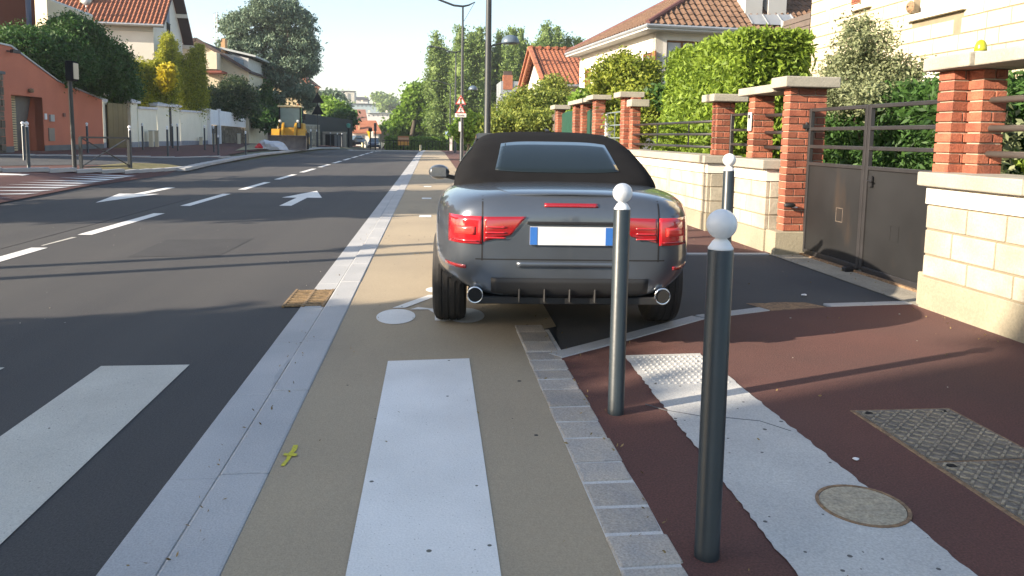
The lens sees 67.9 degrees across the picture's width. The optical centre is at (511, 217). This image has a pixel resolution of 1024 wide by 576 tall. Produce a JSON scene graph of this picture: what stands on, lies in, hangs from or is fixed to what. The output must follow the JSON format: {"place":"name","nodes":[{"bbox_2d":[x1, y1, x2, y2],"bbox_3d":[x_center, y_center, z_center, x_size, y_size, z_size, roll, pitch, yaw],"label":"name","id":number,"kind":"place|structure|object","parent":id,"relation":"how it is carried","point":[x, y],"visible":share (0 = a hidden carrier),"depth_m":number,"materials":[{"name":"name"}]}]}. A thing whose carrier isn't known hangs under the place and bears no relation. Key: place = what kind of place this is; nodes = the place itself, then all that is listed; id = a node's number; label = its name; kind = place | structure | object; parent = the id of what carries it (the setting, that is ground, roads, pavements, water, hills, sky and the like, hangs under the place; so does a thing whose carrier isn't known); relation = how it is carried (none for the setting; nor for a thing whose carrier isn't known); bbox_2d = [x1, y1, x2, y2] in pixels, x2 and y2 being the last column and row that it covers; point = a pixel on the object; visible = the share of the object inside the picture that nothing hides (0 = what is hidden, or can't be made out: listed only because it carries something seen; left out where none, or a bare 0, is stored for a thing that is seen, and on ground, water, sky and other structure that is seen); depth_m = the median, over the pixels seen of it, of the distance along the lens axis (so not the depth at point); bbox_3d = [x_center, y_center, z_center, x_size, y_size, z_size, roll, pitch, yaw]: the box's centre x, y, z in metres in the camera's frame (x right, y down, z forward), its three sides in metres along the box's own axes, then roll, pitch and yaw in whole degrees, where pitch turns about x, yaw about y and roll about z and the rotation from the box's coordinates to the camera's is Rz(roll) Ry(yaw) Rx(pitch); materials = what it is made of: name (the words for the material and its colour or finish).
{"place":"outdoors","nodes":[
{"label":"outdoors","id":0,"kind":"place"},
{"bbox_2d":[0,155,240,165],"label":"side road","id":1,"kind":"structure","parent":0,"point":[36,160],"depth_m":24.75,"materials":[{"name":"asphalt"}]},
{"bbox_2d":[0,143,360,188],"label":"pavement","id":2,"kind":"structure","parent":0,"point":[225,149],"depth_m":32.73,"materials":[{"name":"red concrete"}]},
{"bbox_2d":[0,71,6,152],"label":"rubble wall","id":3,"kind":"structure","parent":2,"relation":"on","point":[2,129],"depth_m":26.64,"materials":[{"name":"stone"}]},
{"bbox_2d":[0,172,140,202],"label":"pedestrian crossing","id":4,"kind":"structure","parent":2,"relation":"on","point":[13,180],"depth_m":17.11,"materials":[{"name":"paint"}]},
{"bbox_2d":[65,61,78,167],"bbox_3d":[-11.655,-2.720,20.222,0.223,2.856,0.300,0,6,-6],"label":"sign post","id":5,"kind":"object","parent":2,"relation":"on","point":[71,71],"visible":0.89,"depth_m":20.12,"materials":[{"name":"metal"}]},
{"bbox_2d":[0,166,184,173],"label":"kerb","id":6,"kind":"structure","parent":2,"relation":"on","point":[59,170],"depth_m":19.75,"materials":[{"name":"concrete"}]},
{"bbox_2d":[78,136,130,168],"bbox_3d":[-11.307,-1.780,21.174,0.079,0.988,2.458,1,6,2],"label":"barrier","id":7,"kind":"object","parent":2,"relation":"on","point":[82,166],"visible":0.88,"depth_m":20.99,"materials":[{"name":"metal"}]},
{"bbox_2d":[87,163,178,169],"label":"verge","id":8,"kind":"structure","parent":2,"relation":"on","point":[143,165],"depth_m":23.37,"materials":[{"name":"green plant"}]},
{"bbox_2d":[212,125,244,143],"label":"rubble wall","id":9,"kind":"structure","parent":2,"relation":"on","point":[228,134],"depth_m":58.66,"materials":[{"name":"stone"}]},
{"bbox_2d":[326,105,363,131],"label":"leafy tree","id":10,"kind":"object","parent":2,"relation":"on","point":[345,113],"visible":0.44,"depth_m":94.91,"materials":[{"name":"green plant"}]},
{"bbox_2d":[0,148,421,575],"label":"road","id":11,"kind":"structure","parent":0,"point":[217,324],"depth_m":6.31,"materials":[{"name":"asphalt"}]},
{"bbox_2d":[0,365,188,543],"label":"road marking","id":12,"kind":"object","parent":11,"relation":"on","point":[87,418],"visible":1,"depth_m":3.47,"materials":[{"name":"paint"}]},
{"bbox_2d":[78,213,163,234],"bbox_3d":[-5.763,0.070,11.359,0.180,0.001,2.770,0,6,-6],"label":"road marking","id":13,"kind":"object","parent":11,"relation":"on","point":[92,232],"visible":1,"depth_m":11.12,"materials":[{"name":"white paint"}]},
{"bbox_2d":[128,239,250,256],"bbox_3d":[-3.809,0.346,9.096,1.049,0.001,1.509,0,6,-6],"label":"road patch","id":14,"kind":"object","parent":11,"relation":"on","point":[195,247],"visible":1,"depth_m":9.02,"materials":[{"name":"asphalt"}]},
{"bbox_2d":[281,289,334,307],"bbox_3d":[-1.693,0.707,6.362,0.337,0.099,0.660,0,6,-6],"label":"drain grate","id":15,"kind":"object","parent":11,"relation":"on","point":[297,298],"visible":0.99,"depth_m":6.30,"materials":[{"name":"orange metal"}]},
{"bbox_2d":[220,150,621,575],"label":"cycle lane","id":16,"kind":"structure","parent":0,"point":[301,519],"depth_m":3.42,"materials":[{"name":"asphalt"}]},
{"bbox_2d":[376,309,414,323],"bbox_3d":[-0.870,0.736,5.693,0.290,0.001,0.480,0,6,-6],"label":"road marking","id":17,"kind":"object","parent":16,"relation":"on","point":[395,316],"visible":1,"depth_m":5.68,"materials":[{"name":"white paint"}]},
{"bbox_2d":[345,358,500,575],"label":"road marking","id":18,"kind":"object","parent":16,"relation":"on","point":[425,507],"visible":1,"depth_m":2.96,"materials":[{"name":"white paint"}]},
{"bbox_2d":[516,330,681,571],"bbox_3d":[0.573,1.268,1.312,0.232,0.076,8.200,0,6,-6],"label":"sett bedding","id":19,"kind":"object","parent":16,"relation":"on","point":[617,481],"visible":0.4,"depth_m":2.88,"materials":[{"name":"concrete"}]},
{"bbox_2d":[515,325,687,575],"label":"stone setts","id":20,"kind":"structure","parent":19,"relation":"on","point":[636,550],"depth_m":3.09,"materials":[{"name":"stone"}]},
{"bbox_2d":[184,0,662,103],"label":"sky","id":21,"kind":"structure","parent":0,"point":[372,45],"materials":[{"name":"white"}]},
{"bbox_2d":[496,71,518,107],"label":"brick house","id":22,"kind":"structure","parent":0,"point":[508,83],"depth_m":59.50,"materials":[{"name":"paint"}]},
{"bbox_2d":[517,45,579,94],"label":"house","id":23,"kind":"structure","parent":0,"point":[540,61],"depth_m":42.02,"materials":[{"name":"orange tile"}]},
{"bbox_2d":[215,142,900,300],"bbox_3d":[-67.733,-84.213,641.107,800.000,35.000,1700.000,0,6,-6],"label":"ground","id":24,"kind":"structure","parent":0,"point":[258,157],"depth_m":41.79,"materials":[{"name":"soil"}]},
{"bbox_2d":[0,0,35,28],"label":"red house","id":25,"kind":"structure","parent":24,"relation":"on","point":[11,10],"depth_m":32.79,"materials":[{"name":"paint"}]},
{"bbox_2d":[0,42,103,152],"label":"orange building","id":26,"kind":"structure","parent":24,"relation":"on","point":[36,97],"depth_m":29.89,"materials":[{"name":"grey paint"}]},
{"bbox_2d":[14,96,30,149],"bbox_3d":[-19.062,-3.367,29.246,0.603,2.592,1.177,0,6,-6],"label":"side door","id":27,"kind":"structure","parent":26,"relation":"in","point":[22,103],"depth_m":29.32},
{"bbox_2d":[35,0,92,26],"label":"cream annex","id":28,"kind":"object","parent":24,"relation":"on","point":[48,7],"visible":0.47,"depth_m":35.85,"materials":[{"name":"paint"}]},
{"bbox_2d":[0,7,150,107],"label":"ivy hedge","id":29,"kind":"object","parent":24,"relation":"on","point":[107,65],"visible":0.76,"depth_m":32.59,"materials":[{"name":"green plant"}]},
{"bbox_2d":[98,93,108,147],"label":"garden pier","id":30,"kind":"structure","parent":24,"relation":"on","point":[104,101],"depth_m":36.06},
{"bbox_2d":[105,103,127,147],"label":"brown gate","id":31,"kind":"structure","parent":30,"relation":"attached to","point":[116,119],"depth_m":36.97,"materials":[{"name":"brown metal"}]},
{"bbox_2d":[0,154,234,157],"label":"edging","id":32,"kind":"object","parent":24,"relation":"on","point":[115,155],"visible":0.51,"depth_m":27.69,"materials":[{"name":"concrete"}]},
{"bbox_2d":[56,0,193,61],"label":"tiled house","id":33,"kind":"structure","parent":24,"relation":"on","point":[140,25],"depth_m":47.02,"materials":[{"name":"paint"}]},
{"bbox_2d":[123,99,140,146],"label":"garden pier","id":34,"kind":"structure","parent":24,"relation":"on","point":[132,116],"depth_m":38.91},
{"bbox_2d":[137,106,157,146],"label":"garden wall","id":35,"kind":"structure","parent":24,"relation":"on","point":[147,117],"depth_m":40.61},
{"bbox_2d":[146,102,171,145],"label":"garden pier","id":36,"kind":"structure","parent":24,"relation":"on","point":[162,119],"depth_m":43.21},
{"bbox_2d":[153,61,179,93],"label":"golden bamboo","id":37,"kind":"object","parent":24,"relation":"on","point":[166,74],"visible":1,"depth_m":42.02,"materials":[{"name":"yellow plant"}]},
{"bbox_2d":[132,31,213,121],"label":"golden bamboo","id":38,"kind":"object","parent":24,"relation":"on","point":[190,91],"visible":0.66,"depth_m":47.10,"materials":[{"name":"green plant"}]},
{"bbox_2d":[169,103,181,145],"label":"garden pier","id":39,"kind":"structure","parent":24,"relation":"on","point":[175,117],"depth_m":44.81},
{"bbox_2d":[179,110,201,144],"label":"garden wall","id":40,"kind":"structure","parent":24,"relation":"on","point":[190,127],"depth_m":47.59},
{"bbox_2d":[182,37,269,143],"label":"cream house","id":41,"kind":"structure","parent":24,"relation":"on","point":[221,60],"depth_m":64.09,"materials":[{"name":"paint"}]},
{"bbox_2d":[207,108,245,143],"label":"board fence","id":42,"kind":"object","parent":24,"relation":"on","point":[219,118],"visible":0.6,"depth_m":54.19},
{"bbox_2d":[205,74,266,121],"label":"dark shrub","id":43,"kind":"object","parent":24,"relation":"on","point":[237,95],"visible":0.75,"depth_m":59.40,"materials":[{"name":"green plant"}]},
{"bbox_2d":[96,152,420,575],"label":"gutter","id":44,"kind":"object","parent":24,"relation":"on","point":[156,532],"visible":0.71,"depth_m":3.26,"materials":[{"name":"concrete"}]},
{"bbox_2d":[177,147,339,170],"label":"kerb","id":45,"kind":"structure","parent":24,"relation":"on","point":[200,165],"depth_m":32.54,"materials":[{"name":"concrete"}]},
{"bbox_2d":[212,0,327,134],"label":"cedar tree","id":46,"kind":"object","parent":24,"relation":"on","point":[291,57],"visible":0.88,"depth_m":70.50,"materials":[{"name":"green plant"}]},
{"bbox_2d":[249,76,293,134],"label":"dark shrub","id":47,"kind":"object","parent":24,"relation":"on","point":[268,120],"visible":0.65,"depth_m":65.77,"materials":[{"name":"green plant"}]},
{"bbox_2d":[268,104,309,149],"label":"wheel loader","id":48,"kind":"object","parent":24,"relation":"on","point":[291,132],"visible":0.77,"depth_m":49.49,"materials":[{"name":"metal"}]},
{"bbox_2d":[157,152,422,575],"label":"kerb","id":49,"kind":"structure","parent":24,"relation":"on","point":[239,483],"depth_m":3.29,"materials":[{"name":"concrete"}]},
{"bbox_2d":[303,114,352,146],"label":"dark fence","id":50,"kind":"object","parent":24,"relation":"on","point":[329,124],"visible":0.29,"depth_m":87.33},
{"bbox_2d":[323,132,346,146],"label":"gate portal","id":51,"kind":"object","parent":24,"relation":"on","point":[326,140],"visible":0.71,"depth_m":84.19,"materials":[{"name":"metal"}]},
{"bbox_2d":[320,92,359,122],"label":"leafy tree","id":52,"kind":"object","parent":24,"relation":"on","point":[328,104],"visible":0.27,"depth_m":101.03,"materials":[{"name":"green plant"}]},
{"bbox_2d":[352,120,380,147],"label":"terracotta house","id":53,"kind":"structure","parent":24,"relation":"on","point":[362,127],"depth_m":122.77,"materials":[{"name":"orange tile"}]},
{"bbox_2d":[364,91,400,112],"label":"leafy tree","id":54,"kind":"object","parent":24,"relation":"on","point":[380,99],"visible":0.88,"depth_m":362.90,"materials":[{"name":"green plant"}]},
{"bbox_2d":[384,77,429,136],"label":"leafy tree","id":55,"kind":"object","parent":24,"relation":"on","point":[407,117],"visible":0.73,"depth_m":106.42,"materials":[{"name":"green plant"}]},
{"bbox_2d":[383,136,473,150],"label":"hedge","id":56,"kind":"object","parent":24,"relation":"on","point":[416,142],"visible":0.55,"depth_m":93.94,"materials":[{"name":"green plant"}]},
{"bbox_2d":[417,30,450,137],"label":"poplar tree","id":57,"kind":"object","parent":24,"relation":"on","point":[435,91],"visible":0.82,"depth_m":97.60,"materials":[{"name":"green plant"}]},
{"bbox_2d":[439,23,480,136],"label":"poplar tree","id":58,"kind":"object","parent":24,"relation":"on","point":[469,55],"visible":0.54,"depth_m":95.37,"materials":[{"name":"green plant"}]},
{"bbox_2d":[445,108,483,151],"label":"garden shrub","id":59,"kind":"object","parent":24,"relation":"on","point":[470,121],"visible":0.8,"depth_m":43.16,"materials":[{"name":"green plant"}]},
{"bbox_2d":[469,25,498,125],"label":"poplar tree","id":60,"kind":"object","parent":24,"relation":"on","point":[479,93],"visible":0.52,"depth_m":95.77,"materials":[{"name":"green plant"}]},
{"bbox_2d":[491,28,505,103],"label":"poplar tree","id":61,"kind":"object","parent":24,"relation":"on","point":[497,48],"visible":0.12,"depth_m":97.72,"materials":[{"name":"green plant"}]},
{"bbox_2d":[491,24,523,103],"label":"poplar tree","id":62,"kind":"object","parent":24,"relation":"on","point":[506,57],"visible":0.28,"depth_m":96.12,"materials":[{"name":"green plant"}]},
{"bbox_2d":[495,37,527,82],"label":"poplar tree","id":63,"kind":"object","parent":24,"relation":"on","point":[520,55],"visible":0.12,"depth_m":96.22,"materials":[{"name":"green plant"}]},
{"bbox_2d":[475,73,575,132],"bbox_3d":[0.797,-3.716,29.529,4.001,4.358,5.689,3,6,14],"label":"flowering shrub","id":64,"kind":"object","parent":24,"relation":"on","point":[521,109],"visible":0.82,"depth_m":28.89,"materials":[{"name":"green plant"}]},
{"bbox_2d":[522,19,559,54],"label":"poplar tree","id":65,"kind":"object","parent":24,"relation":"on","point":[545,39],"visible":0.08,"depth_m":94.85,"materials":[{"name":"green plant"}]},
{"bbox_2d":[580,45,666,148],"bbox_3d":[3.271,-2.637,20.277,2.802,4.211,4.670,0,6,-6],"label":"citrus shrub","id":66,"kind":"object","parent":24,"relation":"on","point":[621,71],"visible":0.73,"depth_m":20.59,"materials":[{"name":"green plant"}]},
{"bbox_2d":[614,92,649,148],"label":"brick pillar","id":67,"kind":"structure","parent":24,"relation":"on","point":[632,103],"depth_m":16.48,"materials":[{"name":"brick"}]},
{"bbox_2d":[632,120,711,148],"bbox_3d":[2.889,-1.536,13.955,0.043,0.443,5.080,0,6,-6],"label":"railing","id":68,"kind":"object","parent":67,"relation":"attached to","point":[657,134],"visible":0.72,"depth_m":13.54,"materials":[{"name":"metal"}]},
{"bbox_2d":[638,77,665,110],"bbox_3d":[3.994,-2.037,19.683,1.478,3.144,1.801,0,6,-6],"label":"garden shrub","id":69,"kind":"object","parent":24,"relation":"on","point":[656,88],"visible":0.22,"depth_m":19.50,"materials":[{"name":"green plant"}]},
{"bbox_2d":[549,307,769,357],"bbox_3d":[1.113,0.834,5.482,2.276,0.100,0.245,-4,8,-38],"label":"edging","id":70,"kind":"object","parent":24,"relation":"on","point":[582,348],"visible":0.38,"depth_m":5.33,"materials":[{"name":"concrete"}]},
{"bbox_2d":[628,149,741,230],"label":"garden wall","id":71,"kind":"structure","parent":24,"relation":"on","point":[692,183],"depth_m":11.90,"materials":[{"name":"beige stone"}]},
{"bbox_2d":[702,94,748,155],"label":"brick pillar","id":72,"kind":"structure","parent":71,"relation":"on","point":[723,105],"depth_m":11.23,"materials":[{"name":"brick"}]},
{"bbox_2d":[650,23,818,158],"bbox_3d":[3.862,-1.786,14.232,1.988,3.389,4.153,0,6,-6],"label":"thuja hedge","id":73,"kind":"object","parent":24,"relation":"on","point":[727,62],"visible":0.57,"depth_m":12.62,"materials":[{"name":"green plant"}]},
{"bbox_2d":[731,157,781,250],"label":"garden wall","id":74,"kind":"structure","parent":24,"relation":"on","point":[756,194],"depth_m":9.52,"materials":[{"name":"beige stone"}]},
{"bbox_2d":[729,113,747,207],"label":"pedestrian gate","id":75,"kind":"structure","parent":74,"relation":"attached to","point":[731,135],"depth_m":11.16,"materials":[{"name":"metal"}]},
{"bbox_2d":[738,84,783,157],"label":"brick pillar","id":76,"kind":"structure","parent":74,"relation":"on","point":[761,101],"depth_m":9.95,"materials":[{"name":"brick"}]},
{"bbox_2d":[765,76,840,259],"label":"brick pillar","id":77,"kind":"structure","parent":24,"relation":"on","point":[804,95],"depth_m":9.02,"materials":[{"name":"brick"}]},
{"bbox_2d":[823,301,911,306],"bbox_3d":[2.988,0.767,6.388,0.767,0.100,0.110,0,6,-11],"label":"edging","id":78,"kind":"object","parent":24,"relation":"on","point":[865,303],"visible":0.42,"depth_m":6.37,"materials":[{"name":"concrete"}]},
{"bbox_2d":[810,3,936,142],"bbox_3d":[4.995,-1.202,10.487,1.756,3.473,1.614,0,6,-6],"label":"olive shrub","id":79,"kind":"object","parent":24,"relation":"on","point":[859,65],"visible":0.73,"depth_m":10.23,"materials":[{"name":"green plant"}]},
{"bbox_2d":[809,0,1023,131],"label":"stone house","id":80,"kind":"structure","parent":24,"relation":"on","point":[929,28],"depth_m":13.01,"materials":[{"name":"beige stone"}]},
{"bbox_2d":[905,0,966,21],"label":"window","id":81,"kind":"structure","parent":80,"relation":"in","point":[928,8],"depth_m":12.94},
{"bbox_2d":[822,69,1023,174],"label":"laurel hedge","id":82,"kind":"object","parent":24,"relation":"on","point":[925,90],"visible":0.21,"depth_m":9.56,"materials":[{"name":"green plant"}]},
{"bbox_2d":[916,45,1023,303],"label":"brick pillar","id":83,"kind":"structure","parent":24,"relation":"on","point":[971,84],"depth_m":6.02,"materials":[{"name":"brick"}]},
{"bbox_2d":[984,95,1023,158],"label":"railing","id":84,"kind":"object","parent":83,"relation":"attached to","point":[1006,128],"visible":1,"depth_m":5.78,"materials":[{"name":"metal"}]},
{"bbox_2d":[917,172,1023,342],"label":"garden wall","id":85,"kind":"structure","parent":24,"relation":"on","point":[973,267],"depth_m":5.66,"materials":[{"name":"beige stone"}]},
{"bbox_2d":[1000,92,1023,174],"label":"garden shrub","id":86,"kind":"object","parent":24,"relation":"on","point":[1009,142],"visible":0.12,"depth_m":7.22,"materials":[{"name":"green plant"}]},
{"bbox_2d":[440,150,767,252],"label":"pavement","id":87,"kind":"structure","parent":0,"point":[699,240],"depth_m":10.21,"materials":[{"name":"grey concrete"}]},
{"bbox_2d":[438,0,477,161],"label":"street lamp","id":88,"kind":"object","parent":87,"relation":"on","point":[462,94],"visible":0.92,"depth_m":38.91,"materials":[{"name":"metal"}]},
{"bbox_2d":[484,0,518,132],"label":"street lamp","id":89,"kind":"object","parent":87,"relation":"on","point":[510,40],"visible":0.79,"depth_m":19.27,"materials":[{"name":"metal"}]},
{"bbox_2d":[568,98,592,132],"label":"brick pillar","id":90,"kind":"structure","parent":87,"relation":"on","point":[581,107],"depth_m":21.57,"materials":[{"name":"brick"}]},
{"bbox_2d":[586,95,611,135],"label":"brick pillar","id":91,"kind":"structure","parent":87,"relation":"on","point":[599,101],"depth_m":19.64,"materials":[{"name":"brick"}]},
{"bbox_2d":[564,0,811,149],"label":"white house","id":92,"kind":"structure","parent":0,"point":[661,28],"depth_m":28.43,"materials":[{"name":"paint"}]},
{"bbox_2d":[543,255,898,349],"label":"driveway","id":93,"kind":"structure","parent":0,"point":[767,278],"depth_m":6.76,"materials":[{"name":"asphalt"}]},
{"bbox_2d":[429,129,686,320],"bbox_3d":[0.280,-0.083,6.844,2.154,1.427,4.522,1,6,-2],"label":"convertible car","id":94,"kind":"object","parent":93,"relation":"on","point":[524,218],"visible":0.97,"depth_m":4.68,"materials":[{"name":"silver metal"}]},
{"bbox_2d":[126,215,998,575],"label":"fallen leaves","id":95,"kind":"object","parent":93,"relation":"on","point":[566,443],"visible":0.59,"depth_m":3.47,"materials":[{"name":"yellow plant"}]},
{"bbox_2d":[746,302,824,310],"bbox_3d":[2.286,0.726,6.303,0.602,0.001,0.301,-1,6,-16],"label":"manhole cover","id":96,"kind":"object","parent":93,"relation":"on","point":[771,306],"visible":1,"depth_m":6.30,"materials":[{"name":"metal"}]},
{"bbox_2d":[771,254,917,305],"bbox_3d":[3.528,0.585,7.750,0.580,0.006,2.780,0,6,-6],"label":"gate threshold","id":97,"kind":"object","parent":93,"relation":"on","point":[894,291],"visible":0.5,"depth_m":7.58,"materials":[{"name":"concrete"}]},
{"bbox_2d":[799,100,939,291],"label":"metal gate","id":98,"kind":"structure","parent":97,"relation":"on","point":[867,218],"depth_m":7.77,"materials":[{"name":"grey metal"}]},
{"bbox_2d":[562,304,1023,575],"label":"pavement","id":99,"kind":"structure","parent":0,"point":[860,357],"depth_m":3.96,"materials":[{"name":"asphalt"}]},
{"bbox_2d":[607,183,632,415],"bbox_3d":[0.522,0.409,3.701,0.095,1.160,0.095,0,6,-6],"label":"bollard","id":100,"kind":"object","parent":99,"relation":"on","point":[622,194],"visible":0.98,"depth_m":3.67,"materials":[{"name":"metal"}]},
{"bbox_2d":[694,209,737,562],"bbox_3d":[0.645,0.548,2.424,0.095,1.160,0.095,0,6,-6],"label":"bollard","id":101,"kind":"object","parent":99,"relation":"on","point":[721,225],"visible":1,"depth_m":2.39,"materials":[{"name":"metal"}]},
{"bbox_2d":[722,153,735,242],"bbox_3d":[1.575,0.107,5.590,0.095,1.160,0.095,0,6,-6],"label":"bollard","id":102,"kind":"object","parent":99,"relation":"on","point":[729,160],"visible":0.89,"depth_m":5.52,"materials":[{"name":"metal"}]},
{"bbox_2d":[626,353,976,575],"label":"crosswalk stripe","id":103,"kind":"object","parent":99,"relation":"on","point":[775,479],"visible":0.85,"depth_m":2.96,"materials":[{"name":"paint"}]},
{"bbox_2d":[631,355,729,383],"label":"tactile studs","id":104,"kind":"object","parent":103,"relation":"on","point":[669,369],"visible":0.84,"depth_m":4.47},
{"bbox_2d":[815,484,911,527],"bbox_3d":[1.309,1.081,2.839,0.330,0.025,0.330,0,6,-6],"label":"manhole cover","id":105,"kind":"object","parent":99,"relation":"on","point":[863,506],"visible":0.92,"depth_m":2.83,"materials":[{"name":"metal"}]},
{"bbox_2d":[850,408,1023,524],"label":"chamber cover","id":106,"kind":"object","parent":99,"relation":"on","point":[985,463],"visible":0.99,"depth_m":3.37,"materials":[{"name":"metal"}]},
{"bbox_2d":[781,13,810,32],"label":"timber wall","id":107,"kind":"structure","parent":0,"point":[803,21],"depth_m":17.81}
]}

